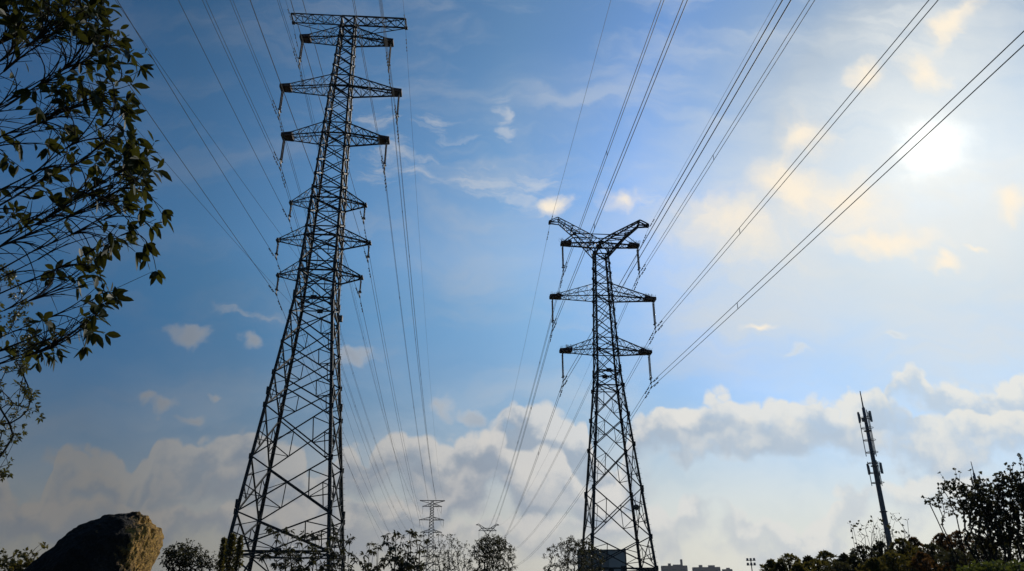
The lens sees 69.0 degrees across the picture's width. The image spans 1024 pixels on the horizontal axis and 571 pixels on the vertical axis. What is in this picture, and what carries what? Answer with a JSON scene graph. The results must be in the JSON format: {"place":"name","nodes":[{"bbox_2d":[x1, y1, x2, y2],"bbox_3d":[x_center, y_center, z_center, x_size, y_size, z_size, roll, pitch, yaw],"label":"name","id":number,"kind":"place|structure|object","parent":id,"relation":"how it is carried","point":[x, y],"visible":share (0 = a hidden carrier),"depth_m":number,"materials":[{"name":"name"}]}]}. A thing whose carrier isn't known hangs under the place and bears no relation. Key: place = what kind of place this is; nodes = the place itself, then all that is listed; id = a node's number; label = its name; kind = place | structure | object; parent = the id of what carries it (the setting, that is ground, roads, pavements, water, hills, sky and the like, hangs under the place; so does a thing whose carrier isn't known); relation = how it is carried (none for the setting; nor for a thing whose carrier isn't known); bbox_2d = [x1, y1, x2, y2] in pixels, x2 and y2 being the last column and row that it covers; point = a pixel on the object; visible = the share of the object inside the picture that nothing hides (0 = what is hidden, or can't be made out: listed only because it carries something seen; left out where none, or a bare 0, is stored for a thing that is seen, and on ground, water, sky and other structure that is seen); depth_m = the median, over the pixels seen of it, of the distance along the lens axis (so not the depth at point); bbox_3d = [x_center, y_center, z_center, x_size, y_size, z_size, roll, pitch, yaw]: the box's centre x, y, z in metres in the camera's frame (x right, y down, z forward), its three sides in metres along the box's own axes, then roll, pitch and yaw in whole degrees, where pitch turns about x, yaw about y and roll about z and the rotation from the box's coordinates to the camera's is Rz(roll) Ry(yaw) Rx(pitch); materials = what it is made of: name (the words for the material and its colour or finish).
{"place":"outdoors","nodes":[
{"label":"outdoors","id":0,"kind":"place"},
{"bbox_2d":[0,0,1023,570],"label":"sky","id":1,"kind":"structure","parent":0,"point":[911,300],"materials":[{"name":"blue"}]},
{"bbox_2d":[576,549,626,570],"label":"box building","id":2,"kind":"structure","parent":0,"point":[612,562],"depth_m":89.63,"materials":[{"name":"grey"}]},
{"bbox_3d":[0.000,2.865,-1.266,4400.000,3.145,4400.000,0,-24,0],"label":"ground","id":3,"kind":"structure","parent":0,"visible":0},
{"bbox_2d":[0,263,44,481],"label":"fine leaved tree","id":4,"kind":"object","parent":3,"relation":"on","point":[23,369],"visible":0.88,"depth_m":9.33,"materials":[{"name":"green plant"}]},
{"bbox_2d":[0,542,48,570],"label":"shrub","id":5,"kind":"object","parent":3,"relation":"on","point":[12,565],"visible":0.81,"depth_m":13.44,"materials":[{"name":"green plant"}]},
{"bbox_2d":[0,0,173,372],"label":"broadleaf tree","id":6,"kind":"object","parent":3,"relation":"on","point":[134,160],"visible":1,"depth_m":5.27,"materials":[{"name":"green plant"}]},
{"bbox_2d":[24,511,163,570],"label":"boulder","id":7,"kind":"object","parent":3,"relation":"on","point":[131,541],"visible":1,"depth_m":8.79,"materials":[{"name":"stone"}]},
{"bbox_2d":[158,538,207,570],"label":"round tree","id":8,"kind":"object","parent":3,"relation":"on","point":[185,560],"visible":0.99,"depth_m":21.60,"materials":[{"name":"green plant"}]},
{"bbox_2d":[197,550,220,570],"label":"shrub","id":9,"kind":"object","parent":3,"relation":"on","point":[208,565],"visible":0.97,"depth_m":21.88,"materials":[{"name":"green plant"}]},
{"bbox_2d":[216,536,227,570],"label":"conifer","id":10,"kind":"object","parent":3,"relation":"on","point":[221,553],"visible":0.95,"depth_m":23.00,"materials":[{"name":"green plant"}]},
{"bbox_2d":[223,532,236,570],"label":"conifer","id":11,"kind":"object","parent":3,"relation":"on","point":[230,553],"visible":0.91,"depth_m":23.96,"materials":[{"name":"green plant"}]},
{"bbox_2d":[230,535,244,570],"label":"conifer","id":12,"kind":"object","parent":3,"relation":"on","point":[237,565],"visible":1,"depth_m":22.24,"materials":[{"name":"green plant"}]},
{"bbox_2d":[258,526,330,570],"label":"sapling","id":13,"kind":"object","parent":3,"relation":"on","point":[312,558],"visible":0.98,"depth_m":24.55,"materials":[{"name":"green plant"}]},
{"bbox_2d":[221,13,407,570],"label":"transmission tower","id":14,"kind":"structure","parent":3,"relation":"on","point":[333,303],"depth_m":65.00,"materials":[{"name":"metal"}]},
{"bbox_2d":[63,43,392,564],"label":"fibre cable","id":15,"kind":"object","parent":14,"relation":"attached to","point":[242,250],"visible":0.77,"depth_m":45.14,"materials":[{"name":"grey metal"}]},
{"bbox_2d":[115,0,386,526],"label":"fibre cable","id":16,"kind":"object","parent":14,"relation":"attached to","point":[236,173],"visible":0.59,"depth_m":43.04,"materials":[{"name":"grey metal"}]},
{"bbox_2d":[275,276,278,295],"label":"insulator string","id":17,"kind":"object","parent":14,"relation":"hanging from","point":[276,288],"visible":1,"depth_m":64.86,"materials":[{"name":"grey ceramic"}]},
{"bbox_2d":[71,2,385,539],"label":"power line","id":18,"kind":"object","parent":17,"relation":"hanging from","point":[227,226],"visible":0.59,"depth_m":48.47,"materials":[{"name":"grey metal"}]},
{"bbox_2d":[275,242,278,259],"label":"insulator string","id":19,"kind":"object","parent":14,"relation":"hanging from","point":[276,253],"visible":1,"depth_m":66.25,"materials":[{"name":"grey ceramic"}]},
{"bbox_2d":[117,0,389,532],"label":"power line","id":20,"kind":"object","parent":19,"relation":"hanging from","point":[238,198],"visible":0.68,"depth_m":51.72,"materials":[{"name":"grey metal"}]},
{"bbox_2d":[277,89,283,120],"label":"insulator string","id":21,"kind":"object","parent":14,"relation":"hanging from","point":[281,100],"visible":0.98,"depth_m":72.60,"materials":[{"name":"grey ceramic"}]},
{"bbox_2d":[230,0,416,526],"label":"conductor bundle","id":22,"kind":"object","parent":21,"relation":"hanging from","point":[299,192],"visible":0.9,"depth_m":75.85,"materials":[{"name":"grey metal"}]},
{"bbox_2d":[279,138,285,170],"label":"insulator string","id":23,"kind":"object","parent":14,"relation":"hanging from","point":[282,152],"visible":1,"depth_m":70.33,"materials":[{"name":"grey ceramic"}]},
{"bbox_2d":[202,0,402,524],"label":"conductor bundle","id":24,"kind":"object","parent":23,"relation":"hanging from","point":[283,183],"visible":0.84,"depth_m":67.83,"materials":[{"name":"grey metal"}]},
{"bbox_2d":[288,205,291,221],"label":"insulator string","id":25,"kind":"object","parent":14,"relation":"hanging from","point":[289,215],"visible":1,"depth_m":67.81,"materials":[{"name":"grey ceramic"}]},
{"bbox_2d":[178,0,414,549],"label":"power line","id":26,"kind":"object","parent":25,"relation":"hanging from","point":[280,203],"visible":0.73,"depth_m":59.65,"materials":[{"name":"grey metal"}]},
{"bbox_2d":[298,40,302,69],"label":"insulator string","id":27,"kind":"object","parent":14,"relation":"hanging from","point":[300,53],"visible":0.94,"depth_m":75.13,"materials":[{"name":"grey ceramic"}]},
{"bbox_2d":[277,0,419,511],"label":"conductor bundle","id":28,"kind":"object","parent":27,"relation":"hanging from","point":[333,212],"visible":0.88,"depth_m":89.46,"materials":[{"name":"grey metal"}]},
{"bbox_2d":[287,6,418,499],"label":"earth wire","id":29,"kind":"object","parent":14,"relation":"attached to","point":[325,169],"visible":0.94,"depth_m":88.39,"materials":[{"name":"grey metal"}]},
{"bbox_2d":[358,279,361,297],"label":"insulator string","id":30,"kind":"object","parent":14,"relation":"hanging from","point":[359,291],"visible":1,"depth_m":65.26,"materials":[{"name":"grey ceramic"}]},
{"bbox_2d":[250,0,423,556],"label":"power line","id":31,"kind":"object","parent":30,"relation":"hanging from","point":[325,205],"visible":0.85,"depth_m":44.33,"materials":[{"name":"grey metal"}]},
{"bbox_2d":[383,141,387,174],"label":"insulator string","id":32,"kind":"object","parent":14,"relation":"hanging from","point":[385,154],"visible":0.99,"depth_m":70.82,"materials":[{"name":"grey ceramic"}]},
{"bbox_2d":[352,0,435,532],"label":"conductor bundle","id":33,"kind":"object","parent":32,"relation":"hanging from","point":[387,199],"visible":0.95,"depth_m":71.52,"materials":[{"name":"grey metal"}]},
{"bbox_2d":[388,43,391,72],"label":"insulator string","id":34,"kind":"object","parent":14,"relation":"hanging from","point":[390,47],"visible":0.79,"depth_m":75.75,"materials":[{"name":"grey ceramic"}]},
{"bbox_2d":[379,2,440,512],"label":"conductor bundle","id":35,"kind":"object","parent":34,"relation":"hanging from","point":[401,200],"visible":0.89,"depth_m":90.85,"materials":[{"name":"grey metal"}]},
{"bbox_2d":[396,94,399,124],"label":"insulator string","id":36,"kind":"object","parent":14,"relation":"hanging from","point":[397,116],"visible":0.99,"depth_m":73.14,"materials":[{"name":"grey ceramic"}]},
{"bbox_2d":[381,4,441,525],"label":"conductor bundle","id":37,"kind":"object","parent":36,"relation":"hanging from","point":[404,206],"visible":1,"depth_m":80.74,"materials":[{"name":"grey metal"}]},
{"bbox_2d":[403,4,438,470],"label":"earth wire","id":38,"kind":"object","parent":14,"relation":"attached to","point":[415,180],"visible":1,"depth_m":96.23,"materials":[{"name":"grey metal"}]},
{"bbox_2d":[318,523,362,570],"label":"sapling","id":39,"kind":"object","parent":3,"relation":"on","point":[333,557],"visible":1,"depth_m":21.99,"materials":[{"name":"green plant"}]},
{"bbox_2d":[359,543,388,570],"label":"sapling","id":40,"kind":"object","parent":3,"relation":"on","point":[368,564],"visible":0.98,"depth_m":22.14,"materials":[{"name":"green plant"}]},
{"bbox_2d":[379,529,429,570],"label":"sapling","id":41,"kind":"object","parent":3,"relation":"on","point":[407,565],"visible":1,"depth_m":20.42,"materials":[{"name":"green plant"}]},
{"bbox_2d":[419,500,444,570],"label":"transmission tower","id":42,"kind":"structure","parent":3,"relation":"on","point":[433,517],"depth_m":358.55,"materials":[{"name":"grey metal"}]},
{"bbox_2d":[424,533,472,570],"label":"round tree","id":43,"kind":"object","parent":3,"relation":"on","point":[448,559],"visible":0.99,"depth_m":31.83,"materials":[{"name":"green plant"}]},
{"bbox_2d":[476,524,498,566],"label":"transmission tower","id":44,"kind":"structure","parent":3,"relation":"on","point":[489,530],"depth_m":358.50,"materials":[{"name":"grey metal"}]},
{"bbox_2d":[488,1,610,497],"bbox_3d":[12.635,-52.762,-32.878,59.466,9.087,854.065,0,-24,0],"label":"earth wire","id":45,"kind":"object","parent":44,"relation":"attached to","point":[557,197],"visible":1,"depth_m":71.00,"materials":[{"name":"grey metal"}]},
{"bbox_2d":[507,0,776,519],"bbox_3d":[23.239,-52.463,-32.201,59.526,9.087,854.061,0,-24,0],"label":"earth wire","id":46,"kind":"object","parent":44,"relation":"attached to","point":[665,198],"visible":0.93,"depth_m":71.50,"materials":[{"name":"grey metal"}]},
{"bbox_2d":[466,534,517,570],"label":"round tree","id":47,"kind":"object","parent":3,"relation":"on","point":[494,551],"visible":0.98,"depth_m":33.72,"materials":[{"name":"green plant"}]},
{"bbox_2d":[543,535,604,570],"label":"round tree","id":48,"kind":"object","parent":3,"relation":"on","point":[582,562],"visible":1,"depth_m":30.77,"materials":[{"name":"green plant"}]},
{"bbox_2d":[548,217,658,570],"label":"transmission tower","id":49,"kind":"structure","parent":3,"relation":"on","point":[568,349],"depth_m":73.06,"materials":[{"name":"metal"}]},
{"bbox_2d":[551,297,553,330],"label":"insulator string","id":50,"kind":"object","parent":49,"relation":"hanging from","point":[552,314],"visible":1,"depth_m":75.32,"materials":[{"name":"grey ceramic"}]},
{"bbox_2d":[491,0,687,533],"bbox_3d":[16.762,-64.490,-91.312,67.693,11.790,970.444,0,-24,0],"label":"conductor bundle","id":51,"kind":"object","parent":50,"relation":"hanging from","point":[594,225],"visible":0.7,"depth_m":46.27,"materials":[{"name":"grey metal"}]},
{"bbox_2d":[561,352,564,386],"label":"insulator string","id":52,"kind":"object","parent":49,"relation":"hanging from","point":[562,356],"visible":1,"depth_m":73.07,"materials":[{"name":"grey ceramic"}]},
{"bbox_2d":[486,0,790,566],"bbox_3d":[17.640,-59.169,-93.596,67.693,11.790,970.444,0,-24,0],"label":"conductor bundle","id":53,"kind":"object","parent":52,"relation":"hanging from","point":[672,201],"visible":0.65,"depth_m":33.87,"materials":[{"name":"grey metal"}]},
{"bbox_2d":[562,246,564,275],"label":"insulator string","id":54,"kind":"object","parent":49,"relation":"hanging from","point":[563,265],"visible":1,"depth_m":77.95,"materials":[{"name":"grey ceramic"}]},
{"bbox_2d":[479,1,663,538],"bbox_3d":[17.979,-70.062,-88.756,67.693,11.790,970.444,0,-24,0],"label":"conductor bundle","id":55,"kind":"object","parent":54,"relation":"hanging from","point":[590,201],"visible":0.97,"depth_m":58.27,"materials":[{"name":"grey metal"}]},
{"bbox_2d":[636,248,640,277],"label":"insulator string","id":56,"kind":"object","parent":49,"relation":"hanging from","point":[638,262],"visible":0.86,"depth_m":78.48,"materials":[{"name":"grey ceramic"}]},
{"bbox_2d":[502,0,814,537],"bbox_3d":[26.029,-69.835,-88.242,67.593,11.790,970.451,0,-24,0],"label":"conductor bundle","id":57,"kind":"object","parent":56,"relation":"hanging from","point":[691,195],"visible":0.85,"depth_m":56.83,"materials":[{"name":"grey metal"}]},
{"bbox_2d":[648,353,652,388],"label":"insulator string","id":58,"kind":"object","parent":49,"relation":"hanging from","point":[650,372],"visible":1,"depth_m":73.75,"materials":[{"name":"grey ceramic"}]},
{"bbox_2d":[515,31,1023,565],"bbox_3d":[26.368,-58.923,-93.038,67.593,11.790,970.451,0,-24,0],"label":"conductor bundle","id":59,"kind":"object","parent":58,"relation":"hanging from","point":[821,223],"visible":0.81,"depth_m":35.87,"materials":[{"name":"grey metal"}]},
{"bbox_2d":[652,300,656,332],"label":"insulator string","id":60,"kind":"object","parent":49,"relation":"hanging from","point":[654,315],"visible":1,"depth_m":76.17,"materials":[{"name":"grey ceramic"}]},
{"bbox_2d":[511,0,937,550],"bbox_3d":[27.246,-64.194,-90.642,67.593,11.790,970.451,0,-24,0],"label":"conductor bundle","id":61,"kind":"object","parent":60,"relation":"hanging from","point":[774,193],"visible":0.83,"depth_m":44.78,"materials":[{"name":"grey metal"}]},
{"bbox_2d":[661,559,687,570],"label":"apartment block","id":62,"kind":"structure","parent":3,"relation":"on","point":[679,567],"depth_m":1002.60,"materials":[{"name":"grey concrete"}]},
{"bbox_2d":[692,565,720,570],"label":"apartment block","id":63,"kind":"structure","parent":3,"relation":"on","point":[708,568],"depth_m":1038.78,"materials":[{"name":"grey concrete"}]},
{"bbox_2d":[746,558,755,570],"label":"floodlight mast","id":64,"kind":"object","parent":3,"relation":"on","point":[750,560],"visible":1,"depth_m":134.68,"materials":[{"name":"grey metal"}]},
{"bbox_2d":[759,559,778,570],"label":"hedge tree","id":65,"kind":"object","parent":3,"relation":"on","point":[771,563],"visible":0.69,"depth_m":26.70,"materials":[{"name":"green plant"}]},
{"bbox_2d":[764,560,789,570],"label":"hedge tree","id":66,"kind":"object","parent":3,"relation":"on","point":[781,566],"visible":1,"depth_m":23.90,"materials":[{"name":"green plant"}]},
{"bbox_2d":[777,553,800,569],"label":"hedge tree","id":67,"kind":"object","parent":3,"relation":"on","point":[786,558],"visible":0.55,"depth_m":27.36,"materials":[{"name":"green plant"}]},
{"bbox_2d":[790,562,814,570],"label":"hedge tree","id":68,"kind":"object","parent":3,"relation":"on","point":[796,566],"visible":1,"depth_m":21.91,"materials":[{"name":"green plant"}]},
{"bbox_2d":[800,555,821,569],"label":"hedge tree","id":69,"kind":"object","parent":3,"relation":"on","point":[807,558],"visible":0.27,"depth_m":25.47,"materials":[{"name":"green plant"}]},
{"bbox_2d":[803,558,835,570],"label":"hedge tree","id":70,"kind":"object","parent":3,"relation":"on","point":[814,562],"visible":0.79,"depth_m":22.66,"materials":[{"name":"green plant"}]},
{"bbox_2d":[814,550,836,567],"bbox_3d":[11.763,11.729,27.361,2.123,3.866,2.231,-10,-26,21],"label":"hedge tree","id":71,"kind":"object","parent":3,"relation":"on","point":[824,555],"visible":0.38,"depth_m":27.91,"materials":[{"name":"green plant"}]},
{"bbox_2d":[819,561,850,570],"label":"hedge tree","id":72,"kind":"object","parent":3,"relation":"on","point":[838,566],"visible":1,"depth_m":21.55,"materials":[{"name":"green plant"}]},
{"bbox_2d":[826,552,852,567],"bbox_3d":[11.151,10.656,24.543,2.244,3.552,1.961,-13,-27,27],"label":"hedge tree","id":73,"kind":"object","parent":3,"relation":"on","point":[843,557],"visible":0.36,"depth_m":25.11,"materials":[{"name":"green plant"}]},
{"bbox_2d":[842,554,864,570],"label":"hedge tree","id":74,"kind":"object","parent":3,"relation":"on","point":[853,560],"visible":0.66,"depth_m":22.36,"materials":[{"name":"green plant"}]},
{"bbox_2d":[848,544,883,568],"bbox_3d":[12.765,11.135,26.099,2.516,3.932,2.313,14,-27,-29],"label":"hedge tree","id":75,"kind":"object","parent":3,"relation":"on","point":[863,552],"visible":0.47,"depth_m":26.57,"materials":[{"name":"green plant"}]},
{"bbox_2d":[854,557,890,570],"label":"hedge tree","id":76,"kind":"object","parent":3,"relation":"on","point":[876,564],"visible":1,"depth_m":21.26,"materials":[{"name":"green plant"}]},
{"bbox_2d":[857,391,893,548],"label":"telecom mast","id":77,"kind":"object","parent":3,"relation":"on","point":[876,472],"visible":0.95,"depth_m":84.41,"materials":[{"name":"grey metal"}]},
{"bbox_2d":[868,540,888,569],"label":"hedge tree","id":78,"kind":"object","parent":3,"relation":"on","point":[874,546],"visible":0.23,"depth_m":27.33,"materials":[{"name":"green plant"}]},
{"bbox_2d":[849,516,911,570],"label":"bare shrub","id":79,"kind":"object","parent":3,"relation":"on","point":[888,526],"visible":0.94,"depth_m":24.20,"materials":[{"name":"brown plant"}]},
{"bbox_2d":[855,513,907,566],"bbox_3d":[12.356,9.857,24.248,1.613,4.777,1.394,0,-24,0],"label":"bare shrub","id":80,"kind":"object","parent":3,"relation":"on","point":[874,534],"visible":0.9,"depth_m":24.78,"materials":[{"name":"brown plant"}]},
{"bbox_2d":[878,551,919,570],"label":"hedge tree","id":81,"kind":"object","parent":3,"relation":"on","point":[892,561],"visible":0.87,"depth_m":21.83,"materials":[{"name":"green plant"}]},
{"bbox_2d":[886,538,917,570],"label":"hedge tree","id":82,"kind":"object","parent":3,"relation":"on","point":[899,541],"visible":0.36,"depth_m":25.34,"materials":[{"name":"green plant"}]},
{"bbox_2d":[906,536,929,569],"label":"hedge tree","id":83,"kind":"object","parent":3,"relation":"on","point":[914,541],"visible":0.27,"depth_m":26.92,"materials":[{"name":"green plant"}]},
{"bbox_2d":[909,551,951,570],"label":"hedge tree","id":84,"kind":"object","parent":3,"relation":"on","point":[924,561],"visible":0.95,"depth_m":21.46,"materials":[{"name":"green plant"}]},
{"bbox_2d":[910,542,958,570],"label":"hedge tree","id":85,"kind":"object","parent":3,"relation":"on","point":[932,546],"visible":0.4,"depth_m":24.02,"materials":[{"name":"green plant"}]},
{"bbox_2d":[921,490,966,567],"bbox_3d":[10.662,7.170,17.824,0.799,4.500,1.037,-15,-28,30],"label":"tall shrub","id":86,"kind":"object","parent":3,"relation":"on","point":[938,495],"visible":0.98,"depth_m":18.32,"materials":[{"name":"green plant"}]},
{"bbox_2d":[928,532,970,565],"bbox_3d":[14.856,10.543,25.151,1.887,4.250,1.860,-18,-30,35],"label":"hedge tree","id":87,"kind":"object","parent":3,"relation":"on","point":[939,540],"visible":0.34,"depth_m":25.71,"materials":[{"name":"green plant"}]},
{"bbox_2d":[928,548,976,570],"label":"hedge tree","id":88,"kind":"object","parent":3,"relation":"on","point":[951,563],"visible":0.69,"depth_m":21.23,"materials":[{"name":"green plant"}]},
{"bbox_2d":[944,530,983,566],"bbox_3d":[15.752,10.714,25.716,2.376,4.393,2.441,-10,-26,22],"label":"hedge tree","id":89,"kind":"object","parent":3,"relation":"on","point":[954,534],"visible":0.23,"depth_m":26.23,"materials":[{"name":"green plant"}]},
{"bbox_2d":[970,462,989,535],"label":"telecom mast","id":90,"kind":"object","parent":3,"relation":"on","point":[974,476],"visible":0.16,"depth_m":126.89,"materials":[{"name":"grey"}]},
{"bbox_2d":[937,468,1023,563],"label":"tall shrub","id":91,"kind":"object","parent":3,"relation":"on","point":[981,497],"visible":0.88,"depth_m":17.15,"materials":[{"name":"green plant"}]},
{"bbox_2d":[957,539,1006,567],"bbox_3d":[15.368,10.069,23.731,2.158,3.969,2.356,6,-25,-13],"label":"hedge tree","id":92,"kind":"object","parent":3,"relation":"on","point":[981,556],"visible":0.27,"depth_m":24.24,"materials":[{"name":"green plant"}]},
{"bbox_2d":[951,559,1023,570],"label":"bush","id":93,"kind":"object","parent":3,"relation":"on","point":[1011,565],"visible":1,"depth_m":11.85,"materials":[{"name":"green plant"}]},
{"bbox_2d":[980,453,1023,562],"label":"tall shrub","id":94,"kind":"object","parent":3,"relation":"on","point":[1017,491],"visible":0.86,"depth_m":16.89,"materials":[{"name":"green plant"}]},
{"bbox_2d":[982,540,1023,565],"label":"hedge tree","id":95,"kind":"object","parent":3,"relation":"on","point":[1015,554],"visible":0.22,"depth_m":23.83,"materials":[{"name":"green plant"}]},
{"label":"insulator string","id":96,"kind":"object","parent":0,"visible":0},
{"bbox_2d":[302,0,432,549],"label":"power line","id":97,"kind":"object","parent":96,"relation":"hanging from","point":[356,197],"visible":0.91,"depth_m":59.47,"materials":[{"name":"grey metal"}]},
{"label":"insulator string","id":98,"kind":"object","parent":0,"visible":0},
{"bbox_2d":[290,0,422,532],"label":"power line","id":99,"kind":"object","parent":98,"relation":"hanging from","point":[352,210],"visible":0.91,"depth_m":53.25,"materials":[{"name":"grey metal"}]}
]}

